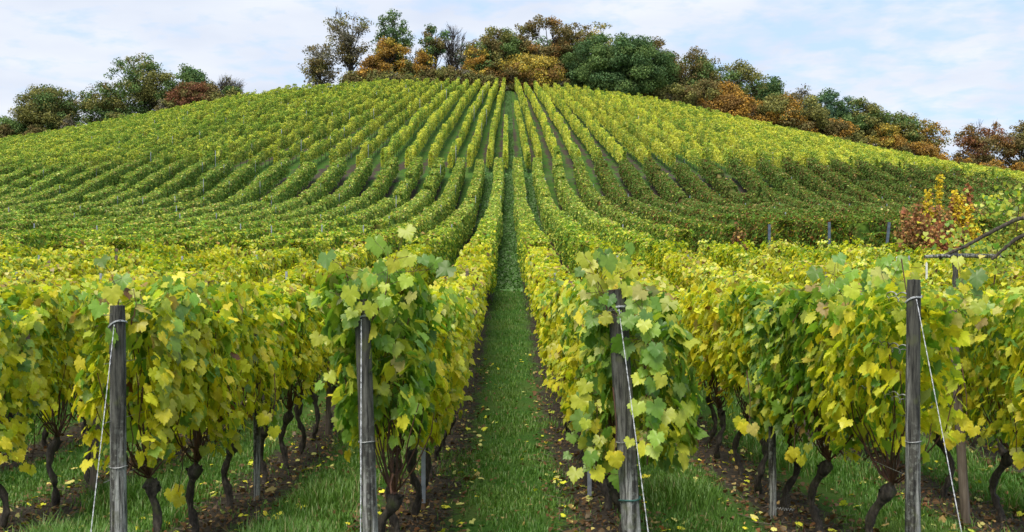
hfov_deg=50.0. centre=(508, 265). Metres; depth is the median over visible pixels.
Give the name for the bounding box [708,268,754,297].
grapevine
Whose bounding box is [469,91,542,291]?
alley grass
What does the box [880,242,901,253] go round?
grapevine
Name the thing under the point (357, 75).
bush
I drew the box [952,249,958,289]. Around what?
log
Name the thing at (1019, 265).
grapevine
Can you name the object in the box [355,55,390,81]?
tree
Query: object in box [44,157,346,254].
vine row
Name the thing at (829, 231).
steel post
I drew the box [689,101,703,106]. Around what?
bush
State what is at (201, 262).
grapevine
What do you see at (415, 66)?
tree
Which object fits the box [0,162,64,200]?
vine row
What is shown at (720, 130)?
vine row
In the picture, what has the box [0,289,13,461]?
grapevine
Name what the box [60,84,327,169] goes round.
vine row
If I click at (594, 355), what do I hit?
grapevine
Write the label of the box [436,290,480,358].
grapevine
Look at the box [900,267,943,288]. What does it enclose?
grapevine
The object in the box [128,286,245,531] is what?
grapevine
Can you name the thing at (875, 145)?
bush
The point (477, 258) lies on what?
grapevine
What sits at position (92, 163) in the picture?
vine row
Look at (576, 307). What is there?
grapevine
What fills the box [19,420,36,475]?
hanging leaves
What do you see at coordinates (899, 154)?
vine row
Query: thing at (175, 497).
hanging leaves
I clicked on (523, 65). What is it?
tree
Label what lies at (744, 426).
hanging leaves
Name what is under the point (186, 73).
tree
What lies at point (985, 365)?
grapevine
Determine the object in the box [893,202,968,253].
shrub
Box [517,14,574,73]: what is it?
tree
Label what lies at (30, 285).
grapevine
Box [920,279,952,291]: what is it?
grapevine
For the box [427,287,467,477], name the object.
grapevine
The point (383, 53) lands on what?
tree
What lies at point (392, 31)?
tree
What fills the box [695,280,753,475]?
grapevine
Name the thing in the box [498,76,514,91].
bush
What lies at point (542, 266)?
grapevine
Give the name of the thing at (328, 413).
wooden stake
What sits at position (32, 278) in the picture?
grapevine
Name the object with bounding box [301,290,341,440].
grapevine
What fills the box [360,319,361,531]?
stay wire
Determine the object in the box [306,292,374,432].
vine shoot
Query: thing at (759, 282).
grapevine
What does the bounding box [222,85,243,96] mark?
bush
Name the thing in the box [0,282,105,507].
grapevine
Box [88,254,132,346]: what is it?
vine shoot
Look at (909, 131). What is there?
tree
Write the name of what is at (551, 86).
bush
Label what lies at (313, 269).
grapevine
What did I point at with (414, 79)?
bush
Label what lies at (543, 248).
grapevine
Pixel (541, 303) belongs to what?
grapevine
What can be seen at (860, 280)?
grapevine
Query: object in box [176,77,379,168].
vine row
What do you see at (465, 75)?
bush
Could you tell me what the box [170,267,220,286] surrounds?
grapevine
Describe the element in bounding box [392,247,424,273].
grapevine
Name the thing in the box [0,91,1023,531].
ground
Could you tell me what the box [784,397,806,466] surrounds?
hanging leaves
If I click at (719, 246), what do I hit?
grapevine
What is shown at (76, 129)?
vine row
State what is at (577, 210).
vine row
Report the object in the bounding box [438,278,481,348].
grapevine
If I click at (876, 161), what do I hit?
vine row
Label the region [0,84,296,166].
vine row
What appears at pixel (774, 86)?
tree
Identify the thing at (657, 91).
bush
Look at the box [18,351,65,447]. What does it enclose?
grapevine
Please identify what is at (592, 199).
vine row
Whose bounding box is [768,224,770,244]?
steel post
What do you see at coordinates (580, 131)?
vine row
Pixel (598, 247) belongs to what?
grapevine
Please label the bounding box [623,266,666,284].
grapevine
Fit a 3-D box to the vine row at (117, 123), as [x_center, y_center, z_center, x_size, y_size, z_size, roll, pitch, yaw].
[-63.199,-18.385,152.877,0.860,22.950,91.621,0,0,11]
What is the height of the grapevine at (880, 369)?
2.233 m
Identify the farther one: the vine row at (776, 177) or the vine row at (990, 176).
the vine row at (990, 176)
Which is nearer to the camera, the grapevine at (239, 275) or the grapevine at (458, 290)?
the grapevine at (458, 290)
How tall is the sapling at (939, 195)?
4.386 m
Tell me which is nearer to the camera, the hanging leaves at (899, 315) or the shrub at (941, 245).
the hanging leaves at (899, 315)
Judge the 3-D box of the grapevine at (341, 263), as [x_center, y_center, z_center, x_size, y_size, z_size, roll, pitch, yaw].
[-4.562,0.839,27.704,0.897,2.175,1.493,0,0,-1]
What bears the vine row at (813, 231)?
on the ground at (480, 355)
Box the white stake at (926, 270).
[925,262,927,278]
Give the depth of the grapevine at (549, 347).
13.70 m
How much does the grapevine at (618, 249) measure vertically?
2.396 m
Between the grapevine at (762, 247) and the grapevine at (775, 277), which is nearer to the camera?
the grapevine at (775, 277)
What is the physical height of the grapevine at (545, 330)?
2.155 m
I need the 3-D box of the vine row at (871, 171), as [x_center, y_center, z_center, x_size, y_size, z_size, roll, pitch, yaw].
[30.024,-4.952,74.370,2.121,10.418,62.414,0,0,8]
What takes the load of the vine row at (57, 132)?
on the ground at (480, 355)
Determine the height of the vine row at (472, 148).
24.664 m
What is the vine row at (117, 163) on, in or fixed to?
on the ground at (480, 355)
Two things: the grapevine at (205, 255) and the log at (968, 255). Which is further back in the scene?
the grapevine at (205, 255)
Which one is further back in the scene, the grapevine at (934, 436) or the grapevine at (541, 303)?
the grapevine at (541, 303)
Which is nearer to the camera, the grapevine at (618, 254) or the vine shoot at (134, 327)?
the vine shoot at (134, 327)
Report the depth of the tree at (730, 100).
198.80 m
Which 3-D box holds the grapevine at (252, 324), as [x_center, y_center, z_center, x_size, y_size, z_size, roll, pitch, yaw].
[-2.753,1.304,10.702,0.860,2.330,1.480,0,0,-2]
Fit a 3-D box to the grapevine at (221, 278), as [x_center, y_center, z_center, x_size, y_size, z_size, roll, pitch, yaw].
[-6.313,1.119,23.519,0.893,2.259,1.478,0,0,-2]
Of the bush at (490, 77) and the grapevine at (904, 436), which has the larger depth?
the bush at (490, 77)
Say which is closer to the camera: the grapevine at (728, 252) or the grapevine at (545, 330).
the grapevine at (545, 330)
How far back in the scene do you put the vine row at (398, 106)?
131.87 m
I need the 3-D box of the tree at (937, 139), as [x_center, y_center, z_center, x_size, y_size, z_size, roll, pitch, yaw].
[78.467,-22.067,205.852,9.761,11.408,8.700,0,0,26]
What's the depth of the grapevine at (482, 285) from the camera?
21.98 m
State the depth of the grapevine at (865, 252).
29.87 m
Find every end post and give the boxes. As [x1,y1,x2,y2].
[108,305,127,531]
[355,299,377,531]
[607,289,640,531]
[905,279,921,531]
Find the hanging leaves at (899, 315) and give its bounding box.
[891,259,906,336]
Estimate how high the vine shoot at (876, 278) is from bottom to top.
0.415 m
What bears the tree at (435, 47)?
on the ground at (480, 355)
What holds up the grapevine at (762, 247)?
on the ground at (480, 355)
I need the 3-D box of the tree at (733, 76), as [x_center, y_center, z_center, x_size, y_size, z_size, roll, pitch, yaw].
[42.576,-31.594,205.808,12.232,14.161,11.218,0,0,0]
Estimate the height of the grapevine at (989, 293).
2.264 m
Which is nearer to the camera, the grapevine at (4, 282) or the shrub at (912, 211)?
the grapevine at (4, 282)
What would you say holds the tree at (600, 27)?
on the ground at (480, 355)
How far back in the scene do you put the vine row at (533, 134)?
131.72 m
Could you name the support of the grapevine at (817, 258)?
on the ground at (480, 355)
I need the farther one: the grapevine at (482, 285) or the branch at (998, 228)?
the grapevine at (482, 285)
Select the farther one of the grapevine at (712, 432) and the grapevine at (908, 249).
the grapevine at (908, 249)
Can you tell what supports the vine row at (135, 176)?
on the ground at (480, 355)
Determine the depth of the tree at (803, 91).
208.34 m
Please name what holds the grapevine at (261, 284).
on the ground at (480, 355)
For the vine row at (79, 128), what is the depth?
183.47 m
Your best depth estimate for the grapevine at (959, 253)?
28.56 m
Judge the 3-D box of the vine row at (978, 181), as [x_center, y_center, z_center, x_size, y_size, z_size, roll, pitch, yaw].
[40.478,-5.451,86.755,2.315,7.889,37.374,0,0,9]
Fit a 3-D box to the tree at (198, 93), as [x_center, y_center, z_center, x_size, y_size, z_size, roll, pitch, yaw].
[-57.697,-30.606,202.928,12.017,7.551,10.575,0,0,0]
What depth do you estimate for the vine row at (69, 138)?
146.19 m
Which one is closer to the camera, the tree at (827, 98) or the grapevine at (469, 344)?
the grapevine at (469, 344)
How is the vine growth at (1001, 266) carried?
attached to the grapevine at (993, 286)
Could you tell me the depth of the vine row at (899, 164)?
137.43 m
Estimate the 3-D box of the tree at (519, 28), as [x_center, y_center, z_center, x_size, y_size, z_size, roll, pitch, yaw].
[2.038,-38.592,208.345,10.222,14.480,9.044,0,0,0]
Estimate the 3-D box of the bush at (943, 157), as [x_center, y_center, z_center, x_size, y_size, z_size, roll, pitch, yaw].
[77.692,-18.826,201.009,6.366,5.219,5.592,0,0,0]
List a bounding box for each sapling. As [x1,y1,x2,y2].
[922,174,944,229]
[948,188,985,248]
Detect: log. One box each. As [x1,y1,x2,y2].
[924,253,1005,258]
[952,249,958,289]
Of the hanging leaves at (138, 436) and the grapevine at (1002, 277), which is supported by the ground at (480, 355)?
the grapevine at (1002, 277)
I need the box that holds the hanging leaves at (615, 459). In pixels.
[605,387,624,469]
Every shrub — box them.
[730,221,748,250]
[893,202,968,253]
[898,193,932,244]
[924,221,958,253]
[948,183,975,235]
[980,217,1019,258]
[1000,204,1023,265]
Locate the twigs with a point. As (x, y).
(996, 516)
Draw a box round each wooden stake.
[89,325,101,496]
[253,318,259,500]
[325,361,331,435]
[768,306,775,518]
[949,309,970,523]
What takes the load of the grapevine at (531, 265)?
on the ground at (480, 355)
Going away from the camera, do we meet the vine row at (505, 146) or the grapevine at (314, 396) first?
the grapevine at (314, 396)
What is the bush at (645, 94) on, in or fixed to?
on the ground at (480, 355)
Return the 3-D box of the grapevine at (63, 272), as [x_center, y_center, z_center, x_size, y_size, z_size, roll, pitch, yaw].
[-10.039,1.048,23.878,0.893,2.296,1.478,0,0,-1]
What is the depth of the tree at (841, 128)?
198.04 m
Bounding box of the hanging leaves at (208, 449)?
[199,410,218,456]
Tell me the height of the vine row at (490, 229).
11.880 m
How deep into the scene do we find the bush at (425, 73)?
201.09 m
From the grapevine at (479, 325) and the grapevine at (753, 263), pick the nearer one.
the grapevine at (479, 325)
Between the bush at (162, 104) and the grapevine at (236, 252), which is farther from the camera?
the bush at (162, 104)
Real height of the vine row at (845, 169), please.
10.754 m
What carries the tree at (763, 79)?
on the ground at (480, 355)
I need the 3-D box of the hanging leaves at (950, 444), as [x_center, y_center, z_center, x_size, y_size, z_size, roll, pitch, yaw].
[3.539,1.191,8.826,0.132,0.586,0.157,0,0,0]
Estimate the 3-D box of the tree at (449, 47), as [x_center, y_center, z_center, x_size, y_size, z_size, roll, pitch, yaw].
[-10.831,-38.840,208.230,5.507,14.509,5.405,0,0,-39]
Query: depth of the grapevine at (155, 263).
25.69 m
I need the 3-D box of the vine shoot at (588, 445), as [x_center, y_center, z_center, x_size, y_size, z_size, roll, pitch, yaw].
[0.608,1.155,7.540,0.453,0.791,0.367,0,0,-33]
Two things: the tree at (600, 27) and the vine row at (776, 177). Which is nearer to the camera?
the vine row at (776, 177)
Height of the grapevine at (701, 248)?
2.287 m
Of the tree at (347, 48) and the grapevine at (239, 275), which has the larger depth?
the tree at (347, 48)
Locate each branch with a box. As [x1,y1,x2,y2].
[939,216,1023,259]
[991,233,1023,259]
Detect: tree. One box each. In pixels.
[0,115,32,135]
[7,84,94,131]
[73,80,130,123]
[103,53,176,114]
[164,80,218,105]
[169,63,211,96]
[205,74,244,93]
[297,42,342,86]
[323,8,373,70]
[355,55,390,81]
[363,35,408,74]
[370,8,414,73]
[391,44,436,76]
[414,24,452,68]
[441,23,467,70]
[454,44,472,68]
[458,42,480,62]
[460,45,494,88]
[466,25,521,79]
[493,53,567,92]
[500,23,540,82]
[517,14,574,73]
[532,36,551,51]
[558,32,680,95]
[559,22,595,82]
[581,21,612,46]
[650,36,673,77]
[651,46,723,93]
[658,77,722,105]
[702,79,758,118]
[717,57,768,104]
[746,72,769,98]
[750,91,831,132]
[757,75,785,111]
[795,83,815,108]
[803,87,844,120]
[804,117,862,142]
[830,96,855,123]
[841,96,892,142]
[864,123,908,149]
[882,110,925,148]
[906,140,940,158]
[908,118,954,154]
[949,119,1018,166]
[997,120,1023,169]
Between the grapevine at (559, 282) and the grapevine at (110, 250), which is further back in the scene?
the grapevine at (110, 250)
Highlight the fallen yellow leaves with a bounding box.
[0,349,1023,531]
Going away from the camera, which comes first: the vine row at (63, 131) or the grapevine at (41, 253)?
the grapevine at (41, 253)
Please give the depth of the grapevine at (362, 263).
31.14 m
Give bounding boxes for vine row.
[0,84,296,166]
[0,87,283,165]
[0,89,255,157]
[0,92,244,154]
[0,92,265,158]
[0,95,230,155]
[0,100,206,149]
[0,104,188,149]
[0,106,181,148]
[0,112,149,144]
[0,122,84,140]
[0,157,210,230]
[0,157,290,250]
[0,158,163,222]
[0,158,261,251]
[0,159,186,225]
[0,160,114,208]
[0,160,138,213]
[0,161,89,200]
[0,162,41,187]
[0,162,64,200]
[0,162,316,256]
[0,164,18,175]
[1,107,173,146]
[2,100,207,150]
[2,125,83,140]
[3,91,268,160]
[3,98,221,150]
[3,119,114,142]
[4,114,124,143]
[5,108,163,145]
[6,118,112,140]
[8,118,105,140]
[11,84,306,168]
[12,113,139,142]
[33,83,317,169]
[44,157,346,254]
[49,160,233,230]
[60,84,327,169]
[84,83,336,168]
[106,81,347,169]
[106,158,372,256]
[131,82,356,167]
[157,79,366,166]
[168,157,399,259]
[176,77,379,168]
[199,78,388,166]
[222,79,398,169]
[228,157,423,276]
[248,79,408,166]
[273,78,418,164]
[285,157,444,260]
[300,78,429,166]
[329,78,438,166]
[344,157,465,267]
[356,78,449,167]
[380,77,459,167]
[404,78,468,167]
[405,159,484,285]
[428,79,480,167]
[447,81,489,172]
[467,78,498,167]
[470,157,504,294]
[486,78,505,168]
[503,114,508,172]
[512,157,552,294]
[514,77,541,158]
[514,100,530,172]
[524,82,561,159]
[531,157,601,283]
[533,81,580,162]
[543,83,601,161]
[552,157,668,276]
[553,82,626,163]
[564,82,650,166]
[573,156,696,259]
[574,84,675,170]
[583,84,705,171]
[594,88,731,169]
[594,156,745,260]
[605,89,758,170]
[615,90,784,171]
[618,159,800,257]
[626,93,807,167]
[636,93,830,165]
[642,156,849,251]
[646,96,853,166]
[657,96,879,169]
[665,99,901,167]
[671,162,894,255]
[674,101,923,169]
[687,103,946,170]
[696,106,972,178]
[698,158,932,248]
[707,107,994,180]
[725,156,996,244]
[727,114,1015,182]
[731,115,1023,181]
[737,116,1021,180]
[749,118,1023,180]
[755,157,1020,238]
[758,120,1023,177]
[770,122,972,165]
[781,157,1016,222]
[782,126,1023,176]
[805,158,1020,214]
[809,131,1018,170]
[827,135,1023,176]
[829,159,1017,211]
[854,160,1021,208]
[877,161,1021,207]
[902,163,1023,204]
[927,166,1017,202]
[950,168,1023,198]
[974,172,1023,192]
[1000,176,1023,188]
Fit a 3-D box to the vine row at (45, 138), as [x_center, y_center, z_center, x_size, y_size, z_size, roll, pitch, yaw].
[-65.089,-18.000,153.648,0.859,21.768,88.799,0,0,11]
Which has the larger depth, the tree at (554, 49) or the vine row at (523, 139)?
the tree at (554, 49)
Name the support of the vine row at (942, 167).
on the ground at (480, 355)
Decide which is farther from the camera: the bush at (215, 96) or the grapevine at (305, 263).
the bush at (215, 96)
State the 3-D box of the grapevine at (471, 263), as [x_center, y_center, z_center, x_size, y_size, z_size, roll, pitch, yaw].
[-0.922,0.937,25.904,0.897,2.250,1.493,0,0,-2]
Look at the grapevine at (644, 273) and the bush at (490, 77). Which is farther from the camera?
the bush at (490, 77)
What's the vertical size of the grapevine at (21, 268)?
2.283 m
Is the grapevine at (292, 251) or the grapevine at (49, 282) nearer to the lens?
the grapevine at (49, 282)
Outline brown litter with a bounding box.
[0,363,1023,531]
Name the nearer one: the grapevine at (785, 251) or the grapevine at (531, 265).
the grapevine at (531, 265)
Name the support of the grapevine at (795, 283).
on the ground at (480, 355)
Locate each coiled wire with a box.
[839,289,906,301]
[850,379,904,402]
[852,335,905,353]
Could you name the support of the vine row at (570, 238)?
on the ground at (480, 355)
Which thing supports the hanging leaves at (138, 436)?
hanging from the grapevine at (175, 305)
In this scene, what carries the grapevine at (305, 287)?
on the ground at (480, 355)
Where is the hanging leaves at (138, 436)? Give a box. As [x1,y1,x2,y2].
[136,375,149,439]
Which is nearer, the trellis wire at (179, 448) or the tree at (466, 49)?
the trellis wire at (179, 448)
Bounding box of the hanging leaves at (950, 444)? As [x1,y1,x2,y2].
[943,386,955,450]
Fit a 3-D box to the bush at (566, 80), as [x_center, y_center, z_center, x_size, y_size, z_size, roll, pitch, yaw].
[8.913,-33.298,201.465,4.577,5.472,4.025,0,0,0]
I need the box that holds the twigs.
[1,383,1023,531]
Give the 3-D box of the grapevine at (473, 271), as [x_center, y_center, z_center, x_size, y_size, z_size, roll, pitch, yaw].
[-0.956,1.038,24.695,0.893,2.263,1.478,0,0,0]
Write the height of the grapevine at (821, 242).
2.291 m
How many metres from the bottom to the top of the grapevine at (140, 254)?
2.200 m
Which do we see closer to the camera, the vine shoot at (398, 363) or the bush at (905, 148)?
the vine shoot at (398, 363)
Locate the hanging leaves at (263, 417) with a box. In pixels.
[256,373,280,439]
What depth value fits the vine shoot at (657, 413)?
7.25 m
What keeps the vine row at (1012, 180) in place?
on the ground at (480, 355)
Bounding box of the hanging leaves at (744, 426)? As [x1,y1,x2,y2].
[733,371,759,436]
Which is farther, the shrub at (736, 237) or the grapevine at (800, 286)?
the shrub at (736, 237)
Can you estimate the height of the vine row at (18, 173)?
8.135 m
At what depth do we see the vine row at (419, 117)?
131.06 m
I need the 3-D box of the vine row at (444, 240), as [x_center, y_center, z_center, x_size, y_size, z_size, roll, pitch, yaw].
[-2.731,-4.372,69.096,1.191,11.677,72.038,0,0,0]
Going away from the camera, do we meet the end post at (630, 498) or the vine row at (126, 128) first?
the end post at (630, 498)
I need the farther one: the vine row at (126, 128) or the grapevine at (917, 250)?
the vine row at (126, 128)
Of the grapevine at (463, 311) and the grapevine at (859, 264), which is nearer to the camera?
the grapevine at (463, 311)
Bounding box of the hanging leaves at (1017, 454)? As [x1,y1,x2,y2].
[1009,399,1023,469]
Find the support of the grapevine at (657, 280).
on the ground at (480, 355)
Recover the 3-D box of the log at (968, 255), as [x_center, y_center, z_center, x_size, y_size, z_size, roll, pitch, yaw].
[7.756,-0.170,18.633,1.510,0.089,0.103,0,0,-12]
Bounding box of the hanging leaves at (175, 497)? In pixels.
[164,436,185,508]
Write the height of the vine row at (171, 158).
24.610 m
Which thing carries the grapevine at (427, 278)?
on the ground at (480, 355)
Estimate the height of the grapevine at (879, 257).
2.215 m
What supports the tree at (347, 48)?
on the ground at (480, 355)
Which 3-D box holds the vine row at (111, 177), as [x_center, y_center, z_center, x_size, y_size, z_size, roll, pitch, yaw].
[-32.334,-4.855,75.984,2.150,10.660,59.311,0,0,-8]
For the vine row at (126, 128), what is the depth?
156.09 m
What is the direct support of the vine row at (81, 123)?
on the ground at (480, 355)
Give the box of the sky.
[0,0,1023,166]
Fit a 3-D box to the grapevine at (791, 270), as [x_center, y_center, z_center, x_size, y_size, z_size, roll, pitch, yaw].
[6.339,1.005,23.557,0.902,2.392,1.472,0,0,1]
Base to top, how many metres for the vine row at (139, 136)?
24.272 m
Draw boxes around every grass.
[0,287,1023,531]
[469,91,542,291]
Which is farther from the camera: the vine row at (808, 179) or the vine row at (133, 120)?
the vine row at (133, 120)
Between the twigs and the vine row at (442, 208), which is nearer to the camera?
the twigs
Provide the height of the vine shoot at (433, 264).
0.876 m
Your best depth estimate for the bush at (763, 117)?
200.56 m
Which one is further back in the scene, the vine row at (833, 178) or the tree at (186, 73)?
the tree at (186, 73)
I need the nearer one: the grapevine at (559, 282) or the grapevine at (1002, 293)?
the grapevine at (1002, 293)
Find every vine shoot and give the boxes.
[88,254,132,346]
[106,287,147,334]
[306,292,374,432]
[316,248,387,349]
[344,224,416,342]
[373,253,456,373]
[373,334,425,449]
[563,377,619,492]
[574,250,636,342]
[589,241,642,314]
[601,284,666,394]
[624,364,687,464]
[806,252,863,303]
[842,254,909,308]
[875,253,923,299]
[934,255,994,330]
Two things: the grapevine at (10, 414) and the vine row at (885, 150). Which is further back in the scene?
the vine row at (885, 150)
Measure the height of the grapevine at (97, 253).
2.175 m
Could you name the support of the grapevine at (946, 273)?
on the ground at (480, 355)
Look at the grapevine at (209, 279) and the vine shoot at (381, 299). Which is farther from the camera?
the grapevine at (209, 279)
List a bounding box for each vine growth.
[894,206,1010,258]
[940,231,1023,283]
[962,182,1023,230]
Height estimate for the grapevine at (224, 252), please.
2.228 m
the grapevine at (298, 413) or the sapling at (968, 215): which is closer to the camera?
the grapevine at (298, 413)
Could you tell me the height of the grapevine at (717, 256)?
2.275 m
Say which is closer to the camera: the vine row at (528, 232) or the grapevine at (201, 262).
the grapevine at (201, 262)
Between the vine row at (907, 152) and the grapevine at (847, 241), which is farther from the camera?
the vine row at (907, 152)
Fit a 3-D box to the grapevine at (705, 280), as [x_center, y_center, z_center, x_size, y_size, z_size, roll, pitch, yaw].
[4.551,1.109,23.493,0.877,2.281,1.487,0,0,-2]
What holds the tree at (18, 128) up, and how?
on the ground at (480, 355)
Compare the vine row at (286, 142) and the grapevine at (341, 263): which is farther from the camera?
the vine row at (286, 142)
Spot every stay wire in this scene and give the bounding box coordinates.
[90,325,114,531]
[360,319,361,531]
[618,309,648,531]
[916,299,961,531]
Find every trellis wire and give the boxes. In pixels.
[104,379,323,482]
[705,386,904,474]
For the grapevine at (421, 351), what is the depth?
7.54 m
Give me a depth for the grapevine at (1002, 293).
17.87 m
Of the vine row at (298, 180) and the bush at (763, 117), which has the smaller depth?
the vine row at (298, 180)
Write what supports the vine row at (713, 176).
on the ground at (480, 355)
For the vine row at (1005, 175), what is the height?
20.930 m
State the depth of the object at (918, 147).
199.55 m
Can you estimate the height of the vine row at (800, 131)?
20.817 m
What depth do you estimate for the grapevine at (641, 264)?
24.76 m
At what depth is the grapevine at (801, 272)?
22.60 m
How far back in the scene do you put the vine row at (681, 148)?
128.63 m
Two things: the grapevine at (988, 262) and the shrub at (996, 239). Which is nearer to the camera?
the grapevine at (988, 262)
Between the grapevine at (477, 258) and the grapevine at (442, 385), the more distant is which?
the grapevine at (477, 258)
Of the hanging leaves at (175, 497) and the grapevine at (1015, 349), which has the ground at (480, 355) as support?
the grapevine at (1015, 349)
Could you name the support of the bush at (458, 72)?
on the ground at (480, 355)
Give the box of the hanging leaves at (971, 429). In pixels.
[951,363,980,443]
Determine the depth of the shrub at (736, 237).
38.87 m
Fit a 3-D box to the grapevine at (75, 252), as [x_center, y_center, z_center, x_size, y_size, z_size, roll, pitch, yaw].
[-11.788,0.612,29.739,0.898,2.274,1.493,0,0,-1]
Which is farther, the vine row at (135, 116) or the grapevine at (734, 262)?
the vine row at (135, 116)
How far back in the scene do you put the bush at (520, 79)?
200.34 m
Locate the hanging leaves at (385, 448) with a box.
[375,415,386,455]
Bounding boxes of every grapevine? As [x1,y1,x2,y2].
[0,242,10,253]
[0,243,46,268]
[0,252,15,265]
[0,256,38,273]
[0,258,17,279]
[0,266,53,284]
[0,277,30,289]
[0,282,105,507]
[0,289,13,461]
[0,298,61,529]
[2,283,52,291]
[7,255,58,269]
[18,247,61,264]
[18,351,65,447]
[22,262,71,284]
[33,274,84,290]
[35,252,75,270]
[41,281,140,486]
[42,261,98,278]
[51,246,88,261]
[52,274,103,289]
[67,258,113,277]
[69,271,214,531]
[72,249,109,256]
[79,397,86,433]
[83,244,122,256]
[85,254,127,273]
[85,273,115,286]
[102,270,154,280]
[106,318,153,468]
[107,253,145,271]
[117,263,161,279]
[121,248,159,265]
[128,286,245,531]
[136,240,176,263]
[136,278,150,288]
[141,255,186,275]
[150,243,187,258]
[155,268,207,291]
[156,258,197,271]
[168,254,208,271]
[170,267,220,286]
[177,281,279,511]
[184,250,225,271]
[192,266,236,285]
[199,247,233,263]
[205,259,249,287]
[211,244,243,258]
[218,255,263,284]
[221,295,311,484]
[230,261,270,283]
[239,246,281,281]
[241,276,292,390]
[256,278,303,290]
[257,283,322,468]
[259,250,290,271]
[263,266,312,287]
[264,247,298,277]
[277,246,304,269]
[284,263,324,286]
[284,290,333,454]
[295,258,334,289]
[300,284,337,428]
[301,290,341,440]
[302,255,341,286]
[311,265,446,531]
[326,248,359,267]
[326,250,351,279]
[333,258,345,278]
[335,245,365,268]
[341,241,367,267]
[344,288,450,531]
[376,258,412,274]
[379,286,460,520]
[383,253,414,275]
[387,293,466,496]
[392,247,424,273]
[399,243,429,283]
[406,243,430,283]
[409,252,419,271]
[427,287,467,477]
[429,284,472,459]
[433,273,481,351]
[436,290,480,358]
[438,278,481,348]
[442,291,476,447]
[445,273,483,341]
[448,289,477,434]
[452,262,484,329]
[454,254,490,302]
[455,258,487,311]
[455,272,486,321]
[457,255,490,307]
[459,249,488,299]
[459,272,486,344]
[460,245,486,291]
[464,240,493,284]
[524,251,552,321]
[525,247,555,297]
[526,257,553,316]
[527,245,554,252]
[527,249,559,299]
[529,255,565,292]
[529,264,569,361]
[532,260,569,304]
[532,268,575,337]
[533,279,572,380]
[535,277,576,394]
[537,277,580,350]
[537,296,563,393]
[539,302,575,443]
[541,286,568,431]
[544,297,582,459]
[549,280,584,470]
[554,307,593,488]
[559,321,635,510]
[562,278,672,531]
[576,280,709,509]
[588,240,610,269]
[591,245,617,273]
[594,244,622,278]
[601,251,626,274]
[603,257,642,279]
[614,265,654,279]
[619,262,648,277]
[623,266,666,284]
[635,276,678,288]
[647,240,676,277]
[656,283,682,293]
[656,288,687,395]
[657,240,687,283]
[658,285,686,296]
[662,250,694,284]
[666,295,693,396]
[668,251,703,286]
[675,256,707,293]
[675,291,733,444]
[677,255,717,289]
[680,284,742,459]
[690,262,733,290]
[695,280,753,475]
[697,238,725,261]
[700,265,732,291]
[706,243,731,273]
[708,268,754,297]
[710,242,741,266]
[713,281,812,493]
[720,239,753,274]
[722,269,771,287]
[729,247,761,271]
[735,251,766,274]
[737,277,782,287]
[740,284,846,512]
[746,253,784,275]
[753,280,874,531]
[754,282,797,291]
[757,256,798,283]
[758,240,783,258]
[762,281,820,365]
[764,238,799,259]
[770,266,806,284]
[774,246,805,264]
[778,258,827,284]
[785,244,813,266]
[791,262,842,285]
[801,249,828,262]
[802,282,970,531]
[807,247,839,265]
[811,270,863,286]
[817,239,844,256]
[823,258,864,269]
[828,238,863,258]
[839,258,874,282]
[842,244,875,261]
[850,259,877,281]
[855,247,891,264]
[861,326,868,460]
[867,252,906,266]
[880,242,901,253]
[882,291,946,476]
[891,251,915,266]
[896,290,993,497]
[897,242,925,256]
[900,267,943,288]
[908,255,942,273]
[911,245,939,259]
[913,259,965,283]
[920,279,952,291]
[921,284,946,432]
[923,248,965,263]
[931,276,999,298]
[934,263,972,286]
[940,296,1023,522]
[943,252,976,267]
[948,283,998,446]
[951,261,1015,288]
[961,250,1000,265]
[968,289,1022,455]
[980,265,1023,291]
[983,259,1022,285]
[995,286,1023,298]
[998,287,1023,451]
[1003,273,1023,288]
[1005,261,1023,279]
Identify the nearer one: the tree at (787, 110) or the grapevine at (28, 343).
the grapevine at (28, 343)
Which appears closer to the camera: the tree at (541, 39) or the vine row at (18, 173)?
the vine row at (18, 173)
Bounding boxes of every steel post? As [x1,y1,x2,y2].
[421,441,425,502]
[587,471,591,495]
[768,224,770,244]
[828,222,830,243]
[886,222,890,243]
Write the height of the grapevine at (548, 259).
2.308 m
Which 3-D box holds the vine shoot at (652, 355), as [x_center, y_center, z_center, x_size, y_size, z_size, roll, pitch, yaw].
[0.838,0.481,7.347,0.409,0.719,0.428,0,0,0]
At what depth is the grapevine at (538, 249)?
30.46 m
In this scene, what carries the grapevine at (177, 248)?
on the ground at (480, 355)
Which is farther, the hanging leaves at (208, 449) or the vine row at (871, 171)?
the vine row at (871, 171)
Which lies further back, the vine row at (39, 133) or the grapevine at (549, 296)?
the vine row at (39, 133)
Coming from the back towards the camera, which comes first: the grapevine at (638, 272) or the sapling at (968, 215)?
the sapling at (968, 215)
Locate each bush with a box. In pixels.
[0,123,23,138]
[24,123,48,134]
[61,114,83,128]
[104,112,129,120]
[153,98,169,112]
[165,98,180,108]
[199,91,224,103]
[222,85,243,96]
[337,70,359,85]
[346,70,364,82]
[357,69,381,81]
[379,69,402,83]
[392,73,414,82]
[406,73,422,82]
[416,67,436,82]
[430,65,455,83]
[443,66,464,84]
[460,69,481,90]
[471,72,485,90]
[480,70,499,87]
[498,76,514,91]
[508,74,525,91]
[520,68,538,90]
[532,76,562,91]
[552,71,569,87]
[640,89,653,99]
[649,85,670,100]
[668,93,690,103]
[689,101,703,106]
[697,98,709,109]
[755,113,771,120]
[850,135,867,142]
[864,140,880,146]
[888,141,910,151]
[919,150,950,160]
[953,157,976,163]
[978,159,1008,168]
[1009,162,1023,171]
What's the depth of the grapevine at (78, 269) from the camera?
24.84 m
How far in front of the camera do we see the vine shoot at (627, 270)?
7.59 m
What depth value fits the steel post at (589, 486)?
11.38 m
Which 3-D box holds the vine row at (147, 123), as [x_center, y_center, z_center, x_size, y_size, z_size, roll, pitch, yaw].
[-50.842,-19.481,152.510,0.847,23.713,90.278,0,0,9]

